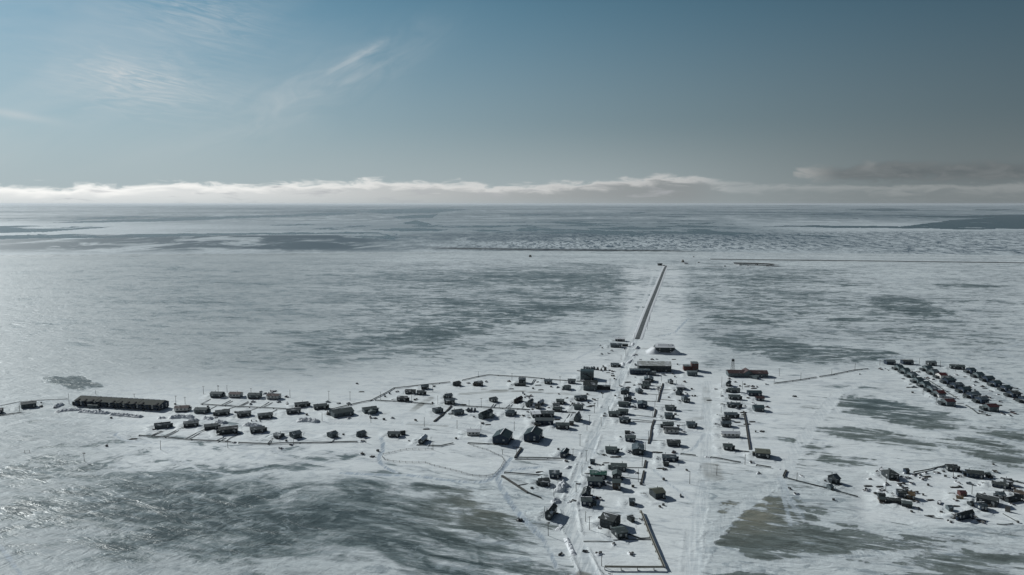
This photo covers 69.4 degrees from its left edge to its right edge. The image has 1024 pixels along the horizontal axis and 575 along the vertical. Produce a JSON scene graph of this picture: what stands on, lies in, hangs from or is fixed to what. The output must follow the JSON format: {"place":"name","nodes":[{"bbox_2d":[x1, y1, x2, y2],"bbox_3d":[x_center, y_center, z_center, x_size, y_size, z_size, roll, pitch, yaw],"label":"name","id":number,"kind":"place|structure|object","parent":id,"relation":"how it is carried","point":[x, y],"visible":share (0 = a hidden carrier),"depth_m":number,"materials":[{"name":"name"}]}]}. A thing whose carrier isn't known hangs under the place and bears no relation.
{"place":"outdoors","nodes":[
{"label":"outdoors","id":0,"kind":"place"},
{"bbox_2d":[0,251,1023,574],"bbox_3d":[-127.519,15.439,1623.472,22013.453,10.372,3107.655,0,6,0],"label":"ground","id":1,"kind":"structure","parent":0,"point":[192,331],"depth_m":708.50,"materials":[{"name":"white snow"}]},
{"bbox_2d":[20,400,36,407],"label":"house","id":2,"kind":"structure","parent":1,"relation":"on","point":[28,404],"depth_m":728.46,"materials":[{"name":"metal"}]},
{"bbox_2d":[77,410,111,414],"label":"snow bank","id":3,"kind":"structure","parent":1,"relation":"on","point":[95,412],"depth_m":710.02,"materials":[{"name":"white snow"}]},
{"bbox_2d":[72,395,168,410],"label":"terrace building","id":4,"kind":"structure","parent":1,"relation":"on","point":[129,403],"depth_m":728.53,"materials":[{"name":"green"}]},
{"bbox_2d":[109,412,143,417],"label":"snow bank","id":5,"kind":"structure","parent":1,"relation":"on","point":[126,415],"depth_m":700.25,"materials":[{"name":"white snow"}]},
{"bbox_2d":[154,421,172,428],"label":"house","id":6,"kind":"structure","parent":1,"relation":"on","point":[162,425],"depth_m":663.79,"materials":[{"name":"wood"}]},
{"bbox_2d":[168,414,194,418],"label":"snow bank","id":7,"kind":"structure","parent":1,"relation":"on","point":[176,416],"depth_m":695.28,"materials":[{"name":"white snow"}]},
{"bbox_2d":[174,405,191,411],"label":"house","id":8,"kind":"structure","parent":1,"relation":"on","point":[181,408],"depth_m":715.85,"materials":[{"name":"metal"}]},
{"bbox_2d":[139,435,230,441],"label":"utility pipe","id":9,"kind":"object","parent":1,"relation":"on","point":[184,438],"visible":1,"depth_m":632.06,"materials":[{"name":"grey metal"}]},
{"bbox_2d":[183,420,198,427],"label":"house","id":10,"kind":"structure","parent":1,"relation":"on","point":[193,423],"depth_m":667.12,"materials":[{"name":"metal"}]},
{"bbox_2d":[193,407,210,413],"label":"house","id":11,"kind":"structure","parent":1,"relation":"on","point":[201,410],"depth_m":709.33,"materials":[{"name":"metal"}]},
{"bbox_2d":[204,423,220,429],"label":"house","id":12,"kind":"structure","parent":1,"relation":"on","point":[213,426],"depth_m":658.62,"materials":[{"name":"metal"}]},
{"bbox_2d":[209,390,225,397],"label":"house","id":13,"kind":"structure","parent":1,"relation":"on","point":[215,394],"depth_m":766.44,"materials":[{"name":"metal"}]},
{"bbox_2d":[213,409,229,415],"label":"house","id":14,"kind":"structure","parent":1,"relation":"on","point":[222,412],"depth_m":703.12,"materials":[{"name":"metal"}]},
{"bbox_2d":[216,425,237,434],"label":"house","id":15,"kind":"structure","parent":1,"relation":"on","point":[225,430],"depth_m":646.79,"materials":[{"name":"metal"}]},
{"bbox_2d":[228,392,242,397],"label":"house","id":16,"kind":"structure","parent":1,"relation":"on","point":[235,394],"depth_m":766.59,"materials":[{"name":"metal"}]},
{"bbox_2d":[236,410,250,417],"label":"house","id":17,"kind":"structure","parent":1,"relation":"on","point":[246,413],"depth_m":698.45,"materials":[{"name":"metal"}]},
{"bbox_2d":[247,392,261,398],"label":"house","id":18,"kind":"structure","parent":1,"relation":"on","point":[254,395],"depth_m":762.64,"materials":[{"name":"metal"}]},
{"bbox_2d":[249,426,266,433],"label":"house","id":19,"kind":"structure","parent":1,"relation":"on","point":[258,429],"depth_m":649.29,"materials":[{"name":"metal"}]},
{"bbox_2d":[257,412,272,418],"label":"house","id":20,"kind":"structure","parent":1,"relation":"on","point":[265,415],"depth_m":692.74,"materials":[{"name":"metal"}]},
{"bbox_2d":[266,393,280,399],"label":"house","id":21,"kind":"structure","parent":1,"relation":"on","point":[275,396],"depth_m":759.36,"materials":[{"name":"metal"}]},
{"bbox_2d":[286,407,300,414],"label":"house","id":22,"kind":"structure","parent":1,"relation":"on","point":[296,410],"depth_m":707.40,"materials":[{"name":"metal"}]},
{"bbox_2d":[289,430,301,438],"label":"house","id":23,"kind":"structure","parent":1,"relation":"on","point":[295,434],"depth_m":634.57,"materials":[{"name":"stone"}]},
{"bbox_2d":[238,441,357,443],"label":"utility pipe","id":24,"kind":"object","parent":1,"relation":"on","point":[297,442],"visible":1,"depth_m":620.62,"materials":[{"name":"grey metal"}]},
{"bbox_2d":[294,400,310,407],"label":"house","id":25,"kind":"structure","parent":1,"relation":"on","point":[302,404],"depth_m":729.47,"materials":[{"name":"metal"}]},
{"bbox_2d":[296,417,320,422],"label":"snow bank","id":26,"kind":"structure","parent":1,"relation":"on","point":[311,420],"depth_m":681.23,"materials":[{"name":"white snow"}]},
{"bbox_2d":[313,403,328,409],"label":"house","id":27,"kind":"structure","parent":1,"relation":"on","point":[317,406],"depth_m":722.48,"materials":[{"name":"metal"}]},
{"bbox_2d":[328,407,353,417],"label":"house","id":28,"kind":"structure","parent":1,"relation":"on","point":[342,412],"depth_m":698.61,"materials":[{"name":"metal"}]},
{"bbox_2d":[361,406,378,413],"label":"house","id":29,"kind":"structure","parent":1,"relation":"on","point":[370,410],"depth_m":708.91,"materials":[{"name":"metal"}]},
{"bbox_2d":[387,430,400,437],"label":"house","id":30,"kind":"structure","parent":1,"relation":"on","point":[394,433],"depth_m":637.02,"materials":[{"name":"metal"}]},
{"bbox_2d":[382,444,503,475],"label":"snow fence","id":31,"kind":"object","parent":1,"relation":"on","point":[450,468],"visible":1,"depth_m":573.97,"materials":[{"name":"brown wood"}]},
{"bbox_2d":[466,429,479,435],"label":"house","id":32,"kind":"structure","parent":1,"relation":"on","point":[473,432],"depth_m":641.51,"materials":[{"name":"metal"}]},
{"bbox_2d":[478,408,494,418],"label":"house","id":33,"kind":"structure","parent":1,"relation":"on","point":[486,413],"depth_m":692.62,"materials":[{"name":"metal"}]},
{"bbox_2d":[492,428,513,444],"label":"house","id":34,"kind":"structure","parent":1,"relation":"on","point":[503,436],"depth_m":618.46,"materials":[{"name":"wood"}]},
{"bbox_2d":[523,426,543,442],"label":"house","id":35,"kind":"structure","parent":1,"relation":"on","point":[533,434],"depth_m":624.63,"materials":[{"name":"wood"}]},
{"bbox_2d":[536,476,550,486],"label":"house","id":36,"kind":"structure","parent":1,"relation":"on","point":[544,481],"depth_m":527.65,"materials":[{"name":"metal"}]},
{"bbox_2d":[535,417,553,424],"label":"house","id":37,"kind":"structure","parent":1,"relation":"on","point":[545,421],"depth_m":670.67,"materials":[{"name":"metal"}]},
{"bbox_2d":[540,410,553,417],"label":"house","id":38,"kind":"structure","parent":1,"relation":"on","point":[547,413],"depth_m":695.69,"materials":[{"name":"metal"}]},
{"bbox_2d":[545,501,558,519],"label":"house","id":39,"kind":"structure","parent":1,"relation":"on","point":[550,511],"depth_m":472.59,"materials":[{"name":"metal"}]},
{"bbox_2d":[549,470,561,479],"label":"house","id":40,"kind":"structure","parent":1,"relation":"on","point":[555,474],"depth_m":541.84,"materials":[{"name":"wood"}]},
{"bbox_2d":[553,480,567,492],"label":"snow bank","id":41,"kind":"structure","parent":1,"relation":"on","point":[561,486],"depth_m":521.39,"materials":[{"name":"white snow"}]},
{"bbox_2d":[555,422,569,429],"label":"house","id":42,"kind":"structure","parent":1,"relation":"on","point":[562,425],"depth_m":659.69,"materials":[{"name":"metal"}]},
{"bbox_2d":[560,447,570,457],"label":"house","id":43,"kind":"structure","parent":1,"relation":"on","point":[564,452],"depth_m":586.22,"materials":[{"name":"metal"}]},
{"bbox_2d":[563,537,576,555],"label":"snow bank","id":44,"kind":"structure","parent":1,"relation":"on","point":[569,546],"depth_m":433.21,"materials":[{"name":"white snow"}]},
{"bbox_2d":[580,369,593,379],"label":"building","id":45,"kind":"structure","parent":1,"relation":"on","point":[586,374],"depth_m":843.95,"materials":[{"name":"metal"}]},
{"bbox_2d":[581,486,592,496],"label":"house","id":46,"kind":"structure","parent":1,"relation":"on","point":[586,490],"depth_m":503.77,"materials":[{"name":"wood"}]},
{"bbox_2d":[581,496,594,507],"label":"house","id":47,"kind":"structure","parent":1,"relation":"on","point":[586,501],"depth_m":490.76,"materials":[{"name":"metal"}]},
{"bbox_2d":[587,475,604,487],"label":"house","id":48,"kind":"structure","parent":1,"relation":"on","point":[599,482],"depth_m":525.38,"materials":[{"name":"metal"}]},
{"bbox_2d":[583,380,610,390],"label":"building","id":49,"kind":"structure","parent":1,"relation":"on","point":[590,385],"depth_m":796.77,"materials":[{"name":"metal"}]},
{"bbox_2d":[590,470,606,479],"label":"house","id":50,"kind":"structure","parent":1,"relation":"on","point":[599,473],"depth_m":539.47,"materials":[{"name":"wood"}]},
{"bbox_2d":[599,511,620,529],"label":"house","id":51,"kind":"structure","parent":1,"relation":"on","point":[608,519],"depth_m":459.38,"materials":[{"name":"wood"}]},
{"bbox_2d":[605,445,619,454],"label":"house","id":52,"kind":"structure","parent":1,"relation":"on","point":[609,449],"depth_m":595.45,"materials":[{"name":"wood"}]},
{"bbox_2d":[608,410,621,417],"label":"house","id":53,"kind":"structure","parent":1,"relation":"on","point":[614,413],"depth_m":697.42,"materials":[{"name":"metal"}]},
{"bbox_2d":[612,477,620,490],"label":"house","id":54,"kind":"structure","parent":1,"relation":"on","point":[616,484],"depth_m":520.44,"materials":[{"name":"wood"}]},
{"bbox_2d":[608,461,626,471],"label":"house","id":55,"kind":"structure","parent":1,"relation":"on","point":[622,466],"depth_m":557.40,"materials":[{"name":"wood"}]},
{"bbox_2d":[612,469,622,478],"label":"house","id":56,"kind":"structure","parent":1,"relation":"on","point":[617,473],"depth_m":537.15,"materials":[{"name":"metal"}]},
{"bbox_2d":[610,526,628,538],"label":"house","id":57,"kind":"structure","parent":1,"relation":"on","point":[619,532],"depth_m":445.26,"materials":[{"name":"metal"}]},
{"bbox_2d":[619,416,630,423],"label":"house","id":58,"kind":"structure","parent":1,"relation":"on","point":[625,419],"depth_m":678.21,"materials":[{"name":"stone"}]},
{"bbox_2d":[625,433,635,441],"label":"house","id":59,"kind":"structure","parent":1,"relation":"on","point":[630,438],"depth_m":625.02,"materials":[{"name":"metal"}]},
{"bbox_2d":[604,565,662,570],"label":"raised boardwalk","id":60,"kind":"structure","parent":1,"relation":"on","point":[613,566],"depth_m":406.27,"materials":[{"name":"grey wood"}]},
{"bbox_2d":[632,442,645,454],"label":"house","id":61,"kind":"structure","parent":1,"relation":"on","point":[637,448],"depth_m":592.05,"materials":[{"name":"stone"}]},
{"bbox_2d":[629,368,649,374],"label":"building","id":62,"kind":"structure","parent":1,"relation":"on","point":[637,371],"depth_m":869.46,"materials":[{"name":"stone"}]},
{"bbox_2d":[637,400,648,408],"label":"house","id":63,"kind":"structure","parent":1,"relation":"on","point":[641,404],"depth_m":725.63,"materials":[{"name":"stone"}]},
{"bbox_2d":[640,510,664,566],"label":"raised boardwalk","id":64,"kind":"structure","parent":1,"relation":"on","point":[653,541],"depth_m":438.29,"materials":[{"name":"grey wood"}]},
{"bbox_2d":[637,361,671,371],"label":"building","id":65,"kind":"structure","parent":1,"relation":"on","point":[660,366],"depth_m":883.72,"materials":[{"name":"metal"}]},
{"bbox_2d":[648,486,665,498],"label":"house","id":66,"kind":"structure","parent":1,"relation":"on","point":[657,492],"depth_m":504.90,"materials":[{"name":"metal"}]},
{"bbox_2d":[646,346,680,354],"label":"snow drift","id":67,"kind":"object","parent":1,"relation":"on","point":[652,350],"visible":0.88,"depth_m":985.93,"materials":[{"name":"white snow"}]},
{"bbox_2d":[654,344,674,352],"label":"building","id":68,"kind":"structure","parent":1,"relation":"on","point":[668,348],"depth_m":988.09,"materials":[{"name":"metal"}]},
{"bbox_2d":[662,452,678,462],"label":"house","id":69,"kind":"structure","parent":1,"relation":"on","point":[673,458],"depth_m":576.51,"materials":[{"name":"stone"}]},
{"bbox_2d":[663,426,679,433],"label":"house","id":70,"kind":"structure","parent":1,"relation":"on","point":[672,430],"depth_m":647.22,"materials":[{"name":"metal"}]},
{"bbox_2d":[667,439,680,446],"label":"house","id":71,"kind":"structure","parent":1,"relation":"on","point":[674,442],"depth_m":612.21,"materials":[{"name":"metal"}]},
{"bbox_2d":[683,361,698,371],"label":"building","id":72,"kind":"structure","parent":1,"relation":"on","point":[693,365],"depth_m":887.54,"materials":[{"name":"metal"}]},
{"bbox_2d":[722,443,734,450],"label":"house","id":73,"kind":"structure","parent":1,"relation":"on","point":[729,446],"depth_m":603.07,"materials":[{"name":"metal"}]},
{"bbox_2d":[720,431,740,437],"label":"house","id":74,"kind":"structure","parent":1,"relation":"on","point":[736,434],"depth_m":635.84,"materials":[{"name":"metal"}]},
{"bbox_2d":[724,411,739,418],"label":"house","id":75,"kind":"structure","parent":1,"relation":"on","point":[732,414],"depth_m":693.20,"materials":[{"name":"stone"}]},
{"bbox_2d":[726,401,742,407],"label":"house","id":76,"kind":"structure","parent":1,"relation":"on","point":[734,404],"depth_m":728.65,"materials":[{"name":"stone"}]},
{"bbox_2d":[728,394,741,399],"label":"house","id":77,"kind":"structure","parent":1,"relation":"on","point":[734,396],"depth_m":757.69,"materials":[{"name":"metal"}]},
{"bbox_2d":[725,368,768,378],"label":"building","id":78,"kind":"structure","parent":1,"relation":"on","point":[746,372],"depth_m":857.54,"materials":[{"name":"metal"}]},
{"bbox_2d":[747,390,761,395],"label":"house","id":79,"kind":"structure","parent":1,"relation":"on","point":[754,392],"depth_m":771.62,"materials":[{"name":"metal"}]},
{"bbox_2d":[752,405,764,411],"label":"house","id":80,"kind":"structure","parent":1,"relation":"on","point":[756,408],"depth_m":714.99,"materials":[{"name":"metal"}]},
{"bbox_2d":[752,448,770,458],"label":"house","id":81,"kind":"structure","parent":1,"relation":"on","point":[761,453],"depth_m":584.93,"materials":[{"name":"metal"}]},
{"bbox_2d":[827,473,841,484],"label":"house","id":82,"kind":"structure","parent":1,"relation":"on","point":[835,478],"depth_m":531.60,"materials":[{"name":"stone"}]},
{"bbox_2d":[881,469,899,480],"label":"house","id":83,"kind":"structure","parent":1,"relation":"on","point":[890,474],"depth_m":540.24,"materials":[{"name":"metal"}]},
{"bbox_2d":[886,497,900,503],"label":"shed","id":84,"kind":"structure","parent":1,"relation":"on","point":[894,500],"depth_m":496.26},
{"bbox_2d":[896,489,906,498],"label":"house","id":85,"kind":"structure","parent":1,"relation":"on","point":[901,492],"depth_m":506.00,"materials":[{"name":"metal"}]},
{"bbox_2d":[900,359,913,364],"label":"house","id":86,"kind":"structure","parent":1,"relation":"on","point":[907,361],"depth_m":923.44,"materials":[{"name":"metal"}]},
{"bbox_2d":[901,500,912,507],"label":"shed","id":87,"kind":"structure","parent":1,"relation":"on","point":[908,504],"depth_m":490.32,"materials":[{"name":"grey metal"}]},
{"bbox_2d":[916,380,930,387],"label":"house","id":88,"kind":"structure","parent":1,"relation":"on","point":[924,384],"depth_m":808.95,"materials":[{"name":"metal"}]},
{"bbox_2d":[930,390,945,397],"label":"house","id":89,"kind":"structure","parent":1,"relation":"on","point":[934,393],"depth_m":768.87,"materials":[{"name":"metal"}]},
{"bbox_2d":[932,372,947,378],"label":"house","id":90,"kind":"structure","parent":1,"relation":"on","point":[941,375],"depth_m":849.04,"materials":[{"name":"metal"}]},
{"bbox_2d":[937,397,956,406],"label":"house","id":91,"kind":"structure","parent":1,"relation":"on","point":[948,401],"depth_m":735.44,"materials":[{"name":"metal"}]},
{"bbox_2d":[939,377,956,383],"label":"house","id":92,"kind":"structure","parent":1,"relation":"on","point":[946,380],"depth_m":825.77,"materials":[{"name":"metal"}]},
{"bbox_2d":[945,463,959,471],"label":"house","id":93,"kind":"structure","parent":1,"relation":"on","point":[951,467],"depth_m":555.29,"materials":[{"name":"metal"}]},
{"bbox_2d":[946,382,963,388],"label":"house","id":94,"kind":"structure","parent":1,"relation":"on","point":[954,385],"depth_m":803.66,"materials":[{"name":"stone"}]},
{"bbox_2d":[949,364,965,369],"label":"house","id":95,"kind":"structure","parent":1,"relation":"on","point":[957,366],"depth_m":896.19,"materials":[{"name":"metal"}]},
{"bbox_2d":[955,385,971,393],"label":"house","id":96,"kind":"structure","parent":1,"relation":"on","point":[964,389],"depth_m":784.09,"materials":[{"name":"metal"}]},
{"bbox_2d":[956,509,974,520],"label":"house","id":97,"kind":"structure","parent":1,"relation":"on","point":[965,514],"depth_m":471.45,"materials":[{"name":"metal"}]},
{"bbox_2d":[963,391,981,398],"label":"house","id":98,"kind":"structure","parent":1,"relation":"on","point":[971,394],"depth_m":763.17,"materials":[{"name":"stone"}]},
{"bbox_2d":[962,468,984,479],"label":"house","id":99,"kind":"structure","parent":1,"relation":"on","point":[969,473],"depth_m":541.51,"materials":[{"name":"metal"}]},
{"bbox_2d":[971,396,989,403],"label":"house","id":100,"kind":"structure","parent":1,"relation":"on","point":[982,399],"depth_m":743.82,"materials":[{"name":"stone"}]},
{"bbox_2d":[974,501,988,511],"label":"house","id":101,"kind":"structure","parent":1,"relation":"on","point":[981,505],"depth_m":485.60,"materials":[{"name":"stone"}]},
{"bbox_2d":[975,492,998,507],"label":"house","id":102,"kind":"structure","parent":1,"relation":"on","point":[989,499],"depth_m":493.90,"materials":[{"name":"metal"}]},
{"bbox_2d":[979,375,995,381],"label":"house","id":103,"kind":"structure","parent":1,"relation":"on","point":[987,378],"depth_m":834.28,"materials":[{"name":"metal"}]},
{"bbox_2d":[979,403,999,411],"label":"house","id":104,"kind":"structure","parent":1,"relation":"on","point":[991,407],"depth_m":716.61,"materials":[{"name":"metal"}]},
{"bbox_2d":[986,380,1001,387],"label":"house","id":105,"kind":"structure","parent":1,"relation":"on","point":[995,383],"depth_m":811.43,"materials":[{"name":"metal"}]},
{"bbox_2d":[993,491,1006,500],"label":"house","id":106,"kind":"structure","parent":1,"relation":"on","point":[1001,494],"depth_m":502.64,"materials":[{"name":"stone"}]},
{"bbox_2d":[991,480,1011,489],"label":"house","id":107,"kind":"structure","parent":1,"relation":"on","point":[1000,484],"depth_m":521.05,"materials":[{"name":"metal"}]},
{"bbox_2d":[997,385,1011,391],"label":"house","id":108,"kind":"structure","parent":1,"relation":"on","point":[1003,388],"depth_m":790.81,"materials":[{"name":"metal"}]},
{"bbox_2d":[1003,390,1021,397],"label":"house","id":109,"kind":"structure","parent":1,"relation":"on","point":[1014,393],"depth_m":767.57,"materials":[{"name":"metal"}]},
{"bbox_2d":[1005,495,1020,501],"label":"shed","id":110,"kind":"structure","parent":1,"relation":"on","point":[1016,498],"depth_m":498.02,"materials":[{"name":"grey wood"}]},
{"bbox_2d":[0,204,1023,255],"bbox_3d":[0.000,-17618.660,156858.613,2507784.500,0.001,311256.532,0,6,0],"label":"sea ice","id":111,"kind":"structure","parent":0,"point":[941,229],"depth_m":6035.11,"materials":[{"name":"ice"}]},
{"bbox_2d":[0,0,1023,203],"label":"sky","id":112,"kind":"structure","parent":0,"point":[102,101],"materials":[{"name":"blue"}]},
{"bbox_2d":[633,266,668,338],"bbox_3d":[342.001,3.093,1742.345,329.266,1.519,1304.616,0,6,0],"label":"road embankment","id":113,"kind":"structure","parent":0,"point":[647,319],"depth_m":1415.09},
{"bbox_2d":[635,266,666,338],"bbox_3d":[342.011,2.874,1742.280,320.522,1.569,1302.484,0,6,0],"label":"road","id":114,"kind":"structure","parent":0,"point":[640,329],"depth_m":1396.49,"materials":[{"name":"grey gravel"}]},
{"bbox_2d":[724,259,1023,262],"bbox_3d":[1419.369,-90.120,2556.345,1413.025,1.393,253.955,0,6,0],"label":"airstrip road","id":115,"kind":"structure","parent":0,"point":[872,260],"depth_m":2593.69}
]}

